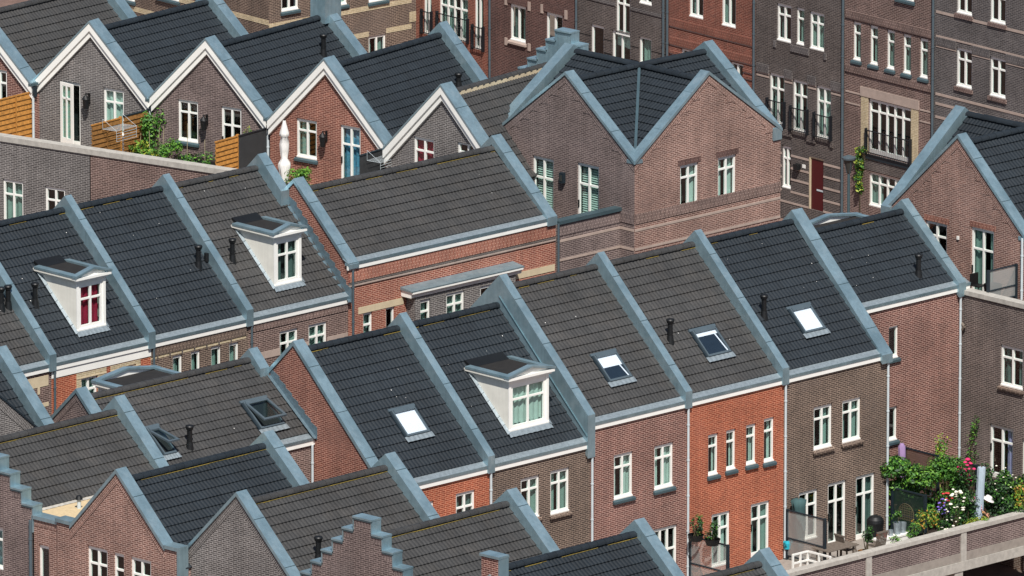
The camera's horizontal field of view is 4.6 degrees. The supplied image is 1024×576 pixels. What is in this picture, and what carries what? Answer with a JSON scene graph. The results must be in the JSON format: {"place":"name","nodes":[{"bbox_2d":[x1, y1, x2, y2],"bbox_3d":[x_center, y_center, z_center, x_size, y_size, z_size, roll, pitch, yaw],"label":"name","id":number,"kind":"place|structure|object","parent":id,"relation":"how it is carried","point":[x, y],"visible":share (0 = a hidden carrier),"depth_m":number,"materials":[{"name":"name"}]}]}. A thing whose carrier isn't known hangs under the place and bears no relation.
{"place":"outdoors","nodes":[
{"label":"outdoors","id":0,"kind":"place"},
{"bbox_2d":[0,345,53,575],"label":"gabled house","id":1,"kind":"structure","parent":0,"point":[22,407],"depth_m":425.56,"materials":[{"name":"tile"}]},
{"bbox_2d":[0,395,168,575],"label":"gabled house","id":2,"kind":"structure","parent":0,"point":[49,473],"depth_m":416.71,"materials":[{"name":"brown tile"}]},
{"bbox_2d":[0,133,235,359],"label":"terrace house","id":3,"kind":"structure","parent":0,"point":[38,175],"depth_m":471.23,"materials":[{"name":"brown brick"}]},
{"bbox_2d":[4,179,22,218],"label":"window","id":4,"kind":"structure","parent":3,"relation":"in","point":[13,189],"depth_m":473.14,"materials":[{"name":"white glass"}]},
{"bbox_2d":[125,0,415,52],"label":"tall house","id":5,"kind":"structure","parent":0,"point":[369,23],"depth_m":516.82,"materials":[{"name":"brown brick"}]},
{"bbox_2d":[74,140,634,212],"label":"terrace deck","id":6,"kind":"structure","parent":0,"point":[344,177],"depth_m":469.91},
{"bbox_2d":[0,92,31,137],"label":"wooden fence","id":7,"kind":"object","parent":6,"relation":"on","point":[15,114],"visible":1,"depth_m":475.28,"materials":[{"name":"brown wood"}]},
{"bbox_2d":[91,116,121,150],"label":"wooden fence","id":8,"kind":"object","parent":6,"relation":"on","point":[103,138],"visible":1,"depth_m":471.74,"materials":[{"name":"brown wood"}]},
{"bbox_2d":[123,108,148,152],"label":"wooden fence","id":9,"kind":"object","parent":6,"relation":"on","point":[135,117],"visible":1,"depth_m":472.65,"materials":[{"name":"brown wood"}]},
{"bbox_2d":[138,108,166,150],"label":"climbing bean","id":10,"kind":"object","parent":6,"relation":"on","point":[148,119],"visible":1,"depth_m":472.71,"materials":[{"name":"green plant"}]},
{"bbox_2d":[214,134,238,168],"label":"wooden fence","id":11,"kind":"object","parent":6,"relation":"on","point":[227,152],"visible":0.67,"depth_m":468.85,"materials":[{"name":"brown wood"}]},
{"bbox_2d":[238,128,269,167],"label":"screen","id":12,"kind":"object","parent":6,"relation":"on","point":[252,144],"visible":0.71,"depth_m":469.81,"materials":[{"name":"grey glass"}]},
{"bbox_2d":[278,119,290,181],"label":"folded parasol","id":13,"kind":"object","parent":6,"relation":"on","point":[284,164],"visible":0.77,"depth_m":468.60,"materials":[{"name":"fabric"}]},
{"bbox_2d":[359,148,384,173],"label":"screen","id":14,"kind":"object","parent":6,"relation":"on","point":[366,166],"visible":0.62,"depth_m":466.43,"materials":[{"name":"glass"}]},
{"bbox_2d":[287,134,559,341],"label":"terraced house","id":15,"kind":"structure","parent":0,"point":[432,237],"depth_m":455.54,"materials":[{"name":"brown tile"}]},
{"bbox_2d":[0,0,1023,575],"bbox_3d":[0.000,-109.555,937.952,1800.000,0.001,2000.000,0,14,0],"label":"ground","id":16,"kind":"structure","parent":0,"point":[994,570],"depth_m":451.88,"materials":[{"name":"brick"}]},
{"bbox_2d":[0,262,56,415],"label":"terraced house","id":17,"kind":"structure","parent":16,"relation":"on","point":[24,339],"depth_m":442.83,"materials":[{"name":"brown tile"}]},
{"bbox_2d":[0,0,136,138],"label":"gabled house","id":18,"kind":"structure","parent":16,"relation":"on","point":[36,36],"depth_m":477.69,"materials":[{"name":"brown tile"}]},
{"bbox_2d":[0,195,155,413],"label":"terraced house","id":19,"kind":"structure","parent":16,"relation":"on","point":[76,294],"depth_m":445.05,"materials":[{"name":"tile"}]},
{"bbox_2d":[34,0,248,151],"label":"gabled house","id":20,"kind":"structure","parent":16,"relation":"on","point":[93,71],"depth_m":475.07,"materials":[{"name":"brick"}]},
{"bbox_2d":[60,82,73,143],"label":"open door","id":21,"kind":"structure","parent":20,"relation":"in","point":[66,111],"depth_m":475.22,"materials":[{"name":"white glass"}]},
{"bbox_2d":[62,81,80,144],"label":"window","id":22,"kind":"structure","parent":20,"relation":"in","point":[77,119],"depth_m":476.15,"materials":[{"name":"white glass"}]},
{"bbox_2d":[104,88,123,135],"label":"window","id":23,"kind":"structure","parent":20,"relation":"in","point":[113,98],"depth_m":474.29,"materials":[{"name":"white glass"}]},
{"bbox_2d":[77,173,253,371],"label":"terraced house","id":24,"kind":"structure","parent":16,"relation":"on","point":[177,275],"depth_m":448.64,"materials":[{"name":"tile"}]},
{"bbox_2d":[55,430,309,575],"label":"gabled house","id":25,"kind":"structure","parent":16,"relation":"on","point":[125,522],"depth_m":412.03,"materials":[{"name":"tile"}]},
{"bbox_2d":[89,546,123,575],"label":"window","id":26,"kind":"structure","parent":25,"relation":"in","point":[102,557],"depth_m":412.58,"materials":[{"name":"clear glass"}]},
{"bbox_2d":[50,347,316,482],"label":"terraced house","id":27,"kind":"structure","parent":16,"relation":"on","point":[245,399],"depth_m":429.14,"materials":[{"name":"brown tile"}]},
{"bbox_2d":[145,423,181,459],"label":"roof window","id":28,"kind":"structure","parent":27,"relation":"in","point":[155,431],"depth_m":426.61,"materials":[{"name":"metal"}]},
{"bbox_2d":[239,395,289,432],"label":"roof window","id":29,"kind":"structure","parent":27,"relation":"in","point":[252,406],"depth_m":429.85,"materials":[{"name":"metal"}]},
{"bbox_2d":[148,0,366,159],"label":"gabled house","id":30,"kind":"structure","parent":16,"relation":"on","point":[210,90],"depth_m":472.42,"materials":[{"name":"tile"}]},
{"bbox_2d":[177,99,198,147],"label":"window","id":31,"kind":"structure","parent":30,"relation":"in","point":[188,110],"depth_m":472.79,"materials":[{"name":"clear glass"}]},
{"bbox_2d":[222,106,240,138],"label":"window","id":32,"kind":"structure","parent":30,"relation":"in","point":[231,117],"depth_m":472.10,"materials":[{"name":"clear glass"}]},
{"bbox_2d":[175,152,349,366],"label":"terraced house","id":33,"kind":"structure","parent":16,"relation":"on","point":[287,282],"depth_m":451.31,"materials":[{"name":"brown tile"}]},
{"bbox_2d":[188,452,439,575],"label":"gabled house","id":34,"kind":"structure","parent":16,"relation":"on","point":[292,531],"depth_m":409.35,"materials":[{"name":"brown tile"}]},
{"bbox_2d":[267,21,487,184],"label":"gabled house","id":35,"kind":"structure","parent":16,"relation":"on","point":[352,109],"depth_m":469.18,"materials":[{"name":"tile"}]},
{"bbox_2d":[294,118,317,164],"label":"window","id":36,"kind":"structure","parent":35,"relation":"in","point":[308,129],"depth_m":469.57,"materials":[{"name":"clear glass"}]},
{"bbox_2d":[341,120,382,177],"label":"window","id":37,"kind":"structure","parent":35,"relation":"in","point":[352,143],"depth_m":468.31,"materials":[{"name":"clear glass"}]},
{"bbox_2d":[269,312,494,516],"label":"terraced house","id":38,"kind":"structure","parent":16,"relation":"on","point":[368,399],"depth_m":430.77,"materials":[{"name":"tile"}]},
{"bbox_2d":[387,403,434,441],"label":"roof window","id":39,"kind":"structure","parent":38,"relation":"in","point":[407,418],"depth_m":430.80,"materials":[{"name":"glass"}]},
{"bbox_2d":[299,487,559,575],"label":"gabled house","id":40,"kind":"structure","parent":16,"relation":"on","point":[508,522],"depth_m":405.44,"materials":[{"name":"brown tile"}]},
{"bbox_2d":[382,27,588,203],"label":"gabled house","id":41,"kind":"structure","parent":16,"relation":"on","point":[447,118],"depth_m":464.83,"materials":[{"name":"grey brick"}]},
{"bbox_2d":[415,136,433,161],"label":"window","id":42,"kind":"structure","parent":41,"relation":"in","point":[424,148],"depth_m":465.23,"materials":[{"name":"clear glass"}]},
{"bbox_2d":[412,302,589,548],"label":"terraced house","id":43,"kind":"structure","parent":16,"relation":"on","point":[496,374],"depth_m":433.83,"materials":[{"name":"tile"}]},
{"bbox_2d":[521,475,542,520],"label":"window","id":44,"kind":"structure","parent":43,"relation":"in","point":[532,482],"depth_m":433.43,"materials":[{"name":"clear glass"}]},
{"bbox_2d":[525,467,572,519],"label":"window","id":45,"kind":"structure","parent":43,"relation":"in","point":[558,478],"depth_m":434.28,"materials":[{"name":"clear glass"}]},
{"bbox_2d":[416,0,622,77],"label":"tall house","id":46,"kind":"structure","parent":16,"relation":"on","point":[469,21],"depth_m":516.43,"materials":[{"name":"brown brick"}]},
{"bbox_2d":[435,0,483,45],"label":"window","id":47,"kind":"structure","parent":46,"relation":"in","point":[455,11],"depth_m":516.85,"materials":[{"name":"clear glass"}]},
{"bbox_2d":[471,0,484,51],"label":"window","id":48,"kind":"structure","parent":46,"relation":"in","point":[481,46],"depth_m":515.47,"materials":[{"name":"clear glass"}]},
{"bbox_2d":[470,264,686,575],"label":"terraced house","id":49,"kind":"structure","parent":16,"relation":"on","point":[616,392],"depth_m":436.77,"materials":[{"name":"brown tile"}]},
{"bbox_2d":[589,348,636,386],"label":"roof window","id":50,"kind":"structure","parent":49,"relation":"in","point":[610,364],"depth_m":436.73,"materials":[{"name":"metal"}]},
{"bbox_2d":[613,451,635,504],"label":"window","id":51,"kind":"structure","parent":49,"relation":"in","point":[621,494],"depth_m":436.41,"materials":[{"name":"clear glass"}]},
{"bbox_2d":[653,524,675,561],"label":"window","id":52,"kind":"structure","parent":49,"relation":"in","point":[662,533],"depth_m":438.43,"materials":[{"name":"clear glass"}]},
{"bbox_2d":[653,442,676,494],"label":"window","id":53,"kind":"structure","parent":49,"relation":"in","point":[662,453],"depth_m":437.69,"materials":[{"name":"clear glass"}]},
{"bbox_2d":[479,518,684,575],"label":"gabled house","id":54,"kind":"structure","parent":16,"relation":"on","point":[636,547],"depth_m":403.17,"materials":[{"name":"tile"}]},
{"bbox_2d":[491,0,725,76],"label":"tall house","id":55,"kind":"structure","parent":16,"relation":"on","point":[510,52],"depth_m":513.68,"materials":[{"name":"red brick"}]},
{"bbox_2d":[507,4,526,46],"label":"window","id":56,"kind":"structure","parent":55,"relation":"in","point":[520,11],"depth_m":513.84,"materials":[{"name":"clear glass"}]},
{"bbox_2d":[502,40,782,272],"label":"corner house","id":57,"kind":"structure","parent":16,"relation":"on","point":[679,148],"depth_m":462.64,"materials":[{"name":"brown brick"}]},
{"bbox_2d":[534,155,553,209],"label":"window","id":58,"kind":"structure","parent":57,"relation":"in","point":[547,164],"depth_m":463.98,"materials":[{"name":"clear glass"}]},
{"bbox_2d":[578,162,598,213],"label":"window","id":59,"kind":"structure","parent":57,"relation":"in","point":[591,202],"depth_m":462.40,"materials":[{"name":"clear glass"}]},
{"bbox_2d":[680,162,696,203],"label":"window","id":60,"kind":"structure","parent":57,"relation":"in","point":[686,171],"depth_m":462.63,"materials":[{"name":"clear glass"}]},
{"bbox_2d":[718,154,734,194],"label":"window","id":61,"kind":"structure","parent":57,"relation":"in","point":[724,163],"depth_m":463.87,"materials":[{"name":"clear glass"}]},
{"bbox_2d":[578,0,781,115],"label":"tall house","id":62,"kind":"structure","parent":16,"relation":"on","point":[639,32],"depth_m":508.83,"materials":[{"name":"brown brick"}]},
{"bbox_2d":[613,20,643,60],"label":"window","id":63,"kind":"structure","parent":62,"relation":"in","point":[624,41],"depth_m":509.21,"materials":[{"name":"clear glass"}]},
{"bbox_2d":[587,241,783,575],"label":"terraced house","id":64,"kind":"structure","parent":16,"relation":"on","point":[705,349],"depth_m":440.10,"materials":[{"name":"brown tile"}]},
{"bbox_2d":[688,323,735,361],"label":"roof window","id":65,"kind":"structure","parent":64,"relation":"in","point":[708,338],"depth_m":439.94,"materials":[{"name":"metal"}]},
{"bbox_2d":[712,511,728,567],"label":"window","id":66,"kind":"structure","parent":64,"relation":"in","point":[717,551],"depth_m":440.26,"materials":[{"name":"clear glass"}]},
{"bbox_2d":[708,429,738,475],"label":"window","id":67,"kind":"structure","parent":64,"relation":"in","point":[730,469],"depth_m":439.83,"materials":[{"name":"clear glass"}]},
{"bbox_2d":[726,423,758,469],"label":"window","id":68,"kind":"structure","parent":64,"relation":"in","point":[750,464],"depth_m":440.47,"materials":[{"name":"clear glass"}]},
{"bbox_2d":[751,501,767,556],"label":"window","id":69,"kind":"structure","parent":64,"relation":"in","point":[759,511],"depth_m":441.55,"materials":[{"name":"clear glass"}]},
{"bbox_2d":[746,417,776,467],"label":"window","id":70,"kind":"structure","parent":64,"relation":"in","point":[768,461],"depth_m":441.12,"materials":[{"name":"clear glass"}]},
{"bbox_2d":[702,547,788,575],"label":"gabled house","id":71,"kind":"structure","parent":16,"relation":"on","point":[763,562],"depth_m":400.85,"materials":[{"name":"grey tile"}]},
{"bbox_2d":[628,208,892,558],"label":"terraced house","id":72,"kind":"structure","parent":16,"relation":"on","point":[790,293],"depth_m":443.52,"materials":[{"name":"tile"}]},
{"bbox_2d":[799,489,816,539],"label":"window","id":73,"kind":"structure","parent":72,"relation":"in","point":[814,491],"depth_m":443.06,"materials":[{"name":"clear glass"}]},
{"bbox_2d":[785,302,830,338],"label":"roof window","id":74,"kind":"structure","parent":72,"relation":"in","point":[804,315],"depth_m":443.06,"materials":[{"name":"glass"}]},
{"bbox_2d":[812,404,834,454],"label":"window","id":75,"kind":"structure","parent":72,"relation":"in","point":[820,448],"depth_m":442.85,"materials":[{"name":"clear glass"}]},
{"bbox_2d":[803,480,844,542],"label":"window","id":76,"kind":"structure","parent":72,"relation":"in","point":[810,496],"depth_m":444.14,"materials":[{"name":"clear glass"}]},
{"bbox_2d":[817,397,863,447],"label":"window","id":77,"kind":"structure","parent":72,"relation":"in","point":[849,408],"depth_m":443.82,"materials":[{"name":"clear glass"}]},
{"bbox_2d":[831,473,873,539],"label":"window","id":78,"kind":"structure","parent":72,"relation":"in","point":[864,489],"depth_m":445.12,"materials":[{"name":"white glass"}]},
{"bbox_2d":[668,0,876,148],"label":"tall house","id":79,"kind":"structure","parent":16,"relation":"on","point":[732,37],"depth_m":504.31,"materials":[{"name":"red brick"}]},
{"bbox_2d":[755,0,997,219],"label":"tall house","id":80,"kind":"structure","parent":16,"relation":"on","point":[801,59],"depth_m":501.05,"materials":[{"name":"brown brick"}]},
{"bbox_2d":[765,73,805,127],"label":"window","id":81,"kind":"structure","parent":80,"relation":"in","point":[779,86],"depth_m":502.42,"materials":[{"name":"clear glass"}]},
{"bbox_2d":[777,3,800,42],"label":"window","id":82,"kind":"structure","parent":80,"relation":"in","point":[786,9],"depth_m":501.44,"materials":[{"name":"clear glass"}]},
{"bbox_2d":[788,79,820,135],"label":"window","id":83,"kind":"structure","parent":80,"relation":"in","point":[803,120],"depth_m":501.44,"materials":[{"name":"clear glass"}]},
{"bbox_2d":[810,11,823,51],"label":"window","id":84,"kind":"structure","parent":80,"relation":"in","point":[816,18],"depth_m":499.85,"materials":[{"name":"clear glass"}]},
{"bbox_2d":[811,158,823,211],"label":"front door","id":85,"kind":"structure","parent":80,"relation":"in","point":[817,167],"depth_m":501.20,"materials":[{"name":"red paint"}]},
{"bbox_2d":[812,85,831,141],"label":"window","id":86,"kind":"structure","parent":80,"relation":"in","point":[826,118],"depth_m":500.34,"materials":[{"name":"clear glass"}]},
{"bbox_2d":[843,0,934,215],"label":"tall house","id":87,"kind":"structure","parent":16,"relation":"on","point":[889,69],"depth_m":497.37,"materials":[{"name":"red brick"}]},
{"bbox_2d":[853,146,866,194],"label":"climbing plant","id":88,"kind":"object","parent":87,"relation":"attached to","point":[859,164],"visible":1,"depth_m":498.85,"materials":[{"name":"green plant"}]},
{"bbox_2d":[869,172,898,207],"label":"window","id":89,"kind":"structure","parent":87,"relation":"in","point":[881,186],"depth_m":498.76,"materials":[{"name":"clear glass"}]},
{"bbox_2d":[864,99,911,165],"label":"window","id":90,"kind":"structure","parent":87,"relation":"in","point":[894,141],"depth_m":497.78,"materials":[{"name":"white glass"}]},
{"bbox_2d":[900,34,924,78],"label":"window","id":91,"kind":"structure","parent":87,"relation":"in","point":[907,73],"depth_m":496.08,"materials":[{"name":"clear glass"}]},
{"bbox_2d":[810,198,970,512],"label":"terraced house","id":92,"kind":"structure","parent":16,"relation":"on","point":[907,280],"depth_m":448.06,"materials":[{"name":"brick"}]},
{"bbox_2d":[786,510,1023,575],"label":"garden wall","id":93,"kind":"structure","parent":16,"relation":"on","point":[963,539],"depth_m":442.28,"materials":[{"name":"brick"}]},
{"bbox_2d":[881,105,1023,569],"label":"corner house","id":94,"kind":"structure","parent":16,"relation":"on","point":[960,184],"depth_m":450.87,"materials":[{"name":"brown brick"}]},
{"bbox_2d":[972,227,993,290],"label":"window","id":95,"kind":"structure","parent":94,"relation":"in","point":[984,247],"depth_m":450.70,"materials":[{"name":"white glass"}]},
{"bbox_2d":[961,288,1023,491],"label":"terrace house","id":96,"kind":"structure","parent":16,"relation":"on","point":[992,325],"depth_m":448.44,"materials":[{"name":"brown brick"}]},
{"bbox_2d":[990,424,1012,477],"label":"window","id":97,"kind":"structure","parent":96,"relation":"in","point":[1004,439],"depth_m":448.94,"materials":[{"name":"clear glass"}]},
{"bbox_2d":[997,345,1023,394],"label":"window","id":98,"kind":"structure","parent":96,"relation":"in","point":[1014,356],"depth_m":447.96,"materials":[{"name":"white glass"}]},
{"bbox_2d":[669,514,1023,575],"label":"garden deck","id":99,"kind":"structure","parent":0,"point":[947,560],"depth_m":443.07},
{"bbox_2d":[791,497,806,560],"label":"folded parasol","id":100,"kind":"object","parent":99,"relation":"on","point":[798,504],"visible":1,"depth_m":441.91,"materials":[{"name":"teal fabric"}]},
{"bbox_2d":[785,509,826,562],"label":"privacy screen","id":101,"kind":"object","parent":99,"relation":"on","point":[787,555],"visible":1,"depth_m":441.40,"materials":[{"name":"glass"}]},
{"bbox_2d":[891,487,926,533],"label":"privacy screen","id":102,"kind":"object","parent":99,"relation":"on","point":[916,502],"visible":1,"depth_m":445.03,"materials":[{"name":"metal"}]},
{"bbox_2d":[888,504,1013,532],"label":"garden bed","id":103,"kind":"object","parent":99,"relation":"on","point":[932,529],"visible":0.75,"depth_m":446.11,"materials":[{"name":"green plant"}]},
{"bbox_2d":[880,454,939,528],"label":"laurel shrub","id":104,"kind":"object","parent":103,"relation":"on","point":[904,468],"visible":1,"depth_m":445.29,"materials":[{"name":"green plant"}]},
{"bbox_2d":[906,447,939,515],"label":"privacy screen","id":105,"kind":"object","parent":103,"relation":"on","point":[919,456],"visible":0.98,"depth_m":447.40,"materials":[{"name":"metal"}]},
{"bbox_2d":[916,452,970,527],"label":"laurel shrub","id":106,"kind":"object","parent":103,"relation":"on","point":[945,470],"visible":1,"depth_m":445.35,"materials":[{"name":"green plant"}]},
{"bbox_2d":[955,458,979,523],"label":"rose bush","id":107,"kind":"object","parent":103,"relation":"on","point":[970,479],"visible":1,"depth_m":445.00,"materials":[{"name":"green plant"}]},
{"bbox_2d":[979,463,1016,514],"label":"evergreen shrub","id":108,"kind":"object","parent":103,"relation":"on","point":[1000,500],"visible":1,"depth_m":447.21,"materials":[{"name":"green plant"}]},
{"bbox_2d":[996,470,1023,510],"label":"evergreen shrub","id":109,"kind":"object","parent":103,"relation":"on","point":[1009,479],"visible":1,"depth_m":447.53,"materials":[{"name":"green plant"}]},
{"bbox_2d":[974,466,985,518],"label":"folded parasol","id":110,"kind":"object","parent":99,"relation":"on","point":[980,483],"visible":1,"depth_m":445.33,"materials":[{"name":"white fabric"}]},
{"bbox_2d":[934,0,1023,132],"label":"tall house","id":111,"kind":"structure","parent":0,"point":[980,35],"depth_m":492.75,"materials":[{"name":"brown brick"}]},
{"bbox_2d":[956,48,994,91],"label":"window","id":112,"kind":"structure","parent":111,"relation":"in","point":[967,84],"depth_m":493.79,"materials":[{"name":"white glass"}]},
{"bbox_2d":[990,56,1005,98],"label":"window","id":113,"kind":"structure","parent":111,"relation":"in","point":[1001,68],"depth_m":492.34,"materials":[{"name":"white glass"}]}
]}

